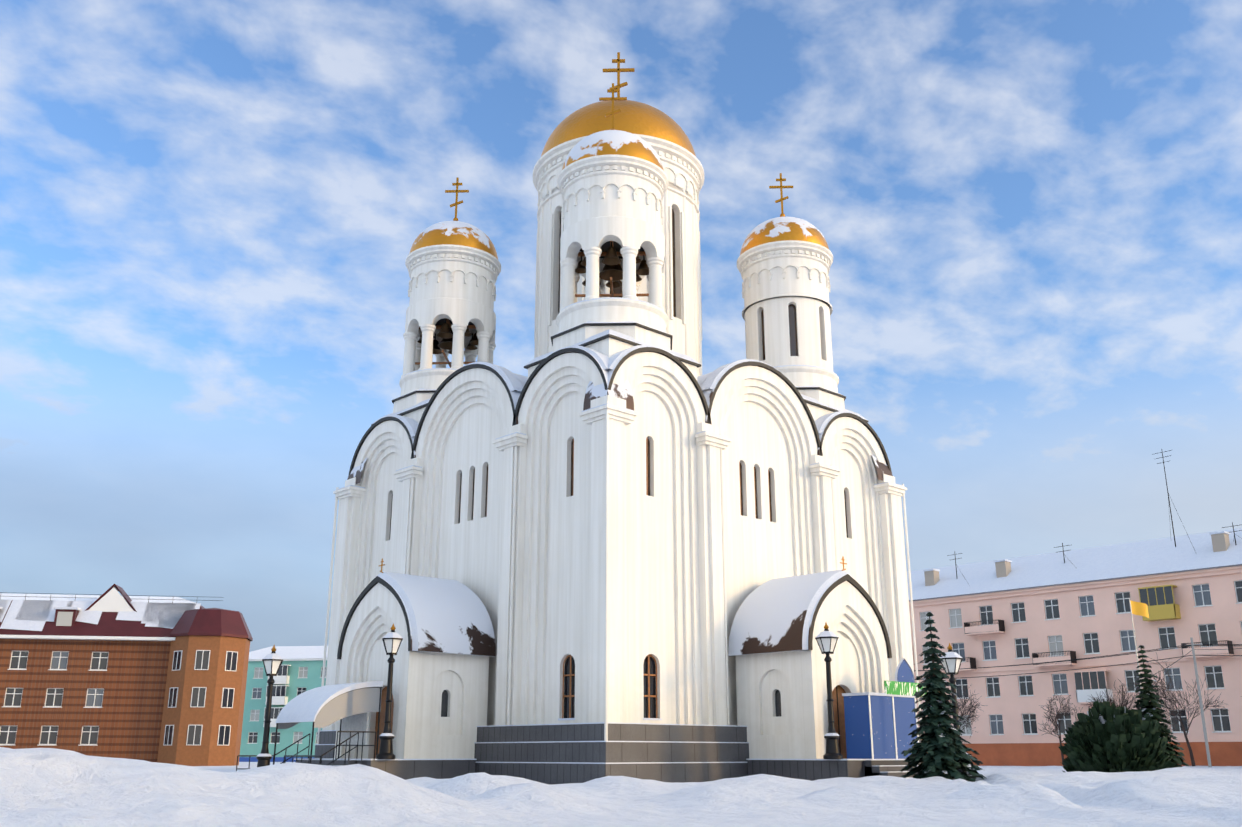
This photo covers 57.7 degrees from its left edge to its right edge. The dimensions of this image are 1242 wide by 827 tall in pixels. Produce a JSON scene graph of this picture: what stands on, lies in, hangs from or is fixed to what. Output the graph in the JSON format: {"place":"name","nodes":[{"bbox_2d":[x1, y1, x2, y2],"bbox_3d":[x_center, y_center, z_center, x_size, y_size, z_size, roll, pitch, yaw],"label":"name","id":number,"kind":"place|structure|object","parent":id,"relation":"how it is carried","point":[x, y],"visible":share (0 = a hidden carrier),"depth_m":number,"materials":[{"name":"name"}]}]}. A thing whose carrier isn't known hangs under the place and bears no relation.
{"place":"outdoors","nodes":[
{"label":"outdoors","id":0,"kind":"place"},
{"bbox_2d":[0,747,1241,826],"bbox_3d":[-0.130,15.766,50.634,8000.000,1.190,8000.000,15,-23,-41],"label":"ground","id":1,"kind":"structure","parent":0,"point":[46,787],"depth_m":16.24,"materials":[{"name":"white snow"}]},
{"bbox_2d":[0,584,252,765],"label":"brick house","id":2,"kind":"structure","parent":1,"relation":"on","point":[111,672],"depth_m":93.89,"materials":[{"name":"orange brick"}]},
{"bbox_2d":[256,645,282,766],"bbox_3d":[-12.803,10.784,40.900,0.837,4.753,0.725,15,-23,-41],"label":"lamp","id":3,"kind":"object","parent":1,"relation":"on","point":[272,661],"visible":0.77,"depth_m":40.96,"materials":[{"name":"black metal"}]},
{"bbox_2d":[239,646,327,761],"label":"teal house","id":4,"kind":"structure","parent":1,"relation":"on","point":[300,670],"depth_m":157.48,"materials":[{"name":"paint"}]},
{"bbox_2d":[236,681,382,770],"bbox_3d":[-10.372,11.300,40.095,3.926,3.600,5.995,15,-23,-41],"label":"entrance canopy","id":5,"kind":"object","parent":1,"relation":"on","point":[350,706],"visible":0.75,"depth_m":41.01,"materials":[{"name":"white metal"}]},
{"bbox_2d":[376,623,402,758],"bbox_3d":[-8.296,9.904,40.373,0.837,4.753,0.725,15,-23,-41],"label":"lamp","id":6,"kind":"object","parent":1,"relation":"on","point":[392,640],"visible":0.98,"depth_m":40.22,"materials":[{"name":"black metal"}]},
{"bbox_2d":[294,52,921,784],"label":"church","id":7,"kind":"structure","parent":1,"relation":"on","point":[614,532],"depth_m":45.07,"materials":[{"name":"white paint"}]},
{"bbox_2d":[815,623,842,758],"bbox_3d":[7.396,9.780,39.962,0.837,4.753,0.725,15,-23,-41],"label":"lamp","id":8,"kind":"object","parent":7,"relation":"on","point":[826,639],"visible":1,"depth_m":39.85,"materials":[{"name":"black metal"}]},
{"bbox_2d":[842,658,925,758],"bbox_3d":[10.004,11.031,42.214,4.050,3.640,1.190,15,-23,-41],"label":"booth","id":9,"kind":"object","parent":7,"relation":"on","point":[877,726],"visible":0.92,"depth_m":41.06,"materials":[{"name":"blue plastic"}]},
{"bbox_2d":[900,612,986,781],"bbox_3d":[10.455,9.515,37.687,2.764,5.677,2.822,15,-23,-41],"label":"christmas tree","id":10,"kind":"object","parent":1,"relation":"on","point":[940,750],"visible":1,"depth_m":36.98,"materials":[{"name":"green plant"}]},
{"bbox_2d":[940,642,967,773],"bbox_3d":[11.937,10.588,40.253,0.837,4.753,0.725,15,-23,-41],"label":"lamp","id":11,"kind":"object","parent":1,"relation":"on","point":[951,663],"visible":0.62,"depth_m":40.48,"materials":[{"name":"black metal"}]},
{"bbox_2d":[907,449,1241,765],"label":"pink apartment block","id":12,"kind":"structure","parent":1,"relation":"on","point":[1057,606],"depth_m":95.27,"materials":[{"name":"paint"}]},
{"bbox_2d":[914,638,1241,766],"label":"power lines","id":13,"kind":"object","parent":1,"relation":"on","point":[1192,644],"visible":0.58,"depth_m":78.54,"materials":[{"name":"black metal"}]},
{"bbox_2d":[947,653,1227,765],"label":"bare trees","id":14,"kind":"object","parent":1,"relation":"on","point":[1110,700],"visible":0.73,"depth_m":84.88,"materials":[{"name":"brown plant"}]},
{"bbox_2d":[1059,696,1175,771],"bbox_3d":[24.339,15.972,55.680,5.888,3.875,5.445,15,-23,-41],"label":"thuja","id":15,"kind":"object","parent":1,"relation":"on","point":[1103,736],"visible":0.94,"depth_m":53.99,"materials":[{"name":"green plant"}]},
{"bbox_2d":[1129,598,1148,688],"bbox_3d":[26.918,13.729,57.461,0.940,8.600,0.104,0,-17,-1],"label":"flag pole","id":16,"kind":"object","parent":1,"relation":"on","point":[1139,608],"visible":0.83,"depth_m":58.51,"materials":[{"name":"yellow fabric"}]},
{"bbox_2d":[1132,645,1187,767],"bbox_3d":[26.389,14.655,56.149,2.725,6.132,2.908,15,-23,-41],"label":"spruce","id":17,"kind":"object","parent":1,"relation":"on","point":[1147,702],"visible":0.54,"depth_m":55.83,"materials":[{"name":"green plant"}]},
{"bbox_2d":[0,0,1241,651],"label":"sky","id":18,"kind":"structure","parent":0,"point":[1028,213],"materials":[{"name":"blue"}]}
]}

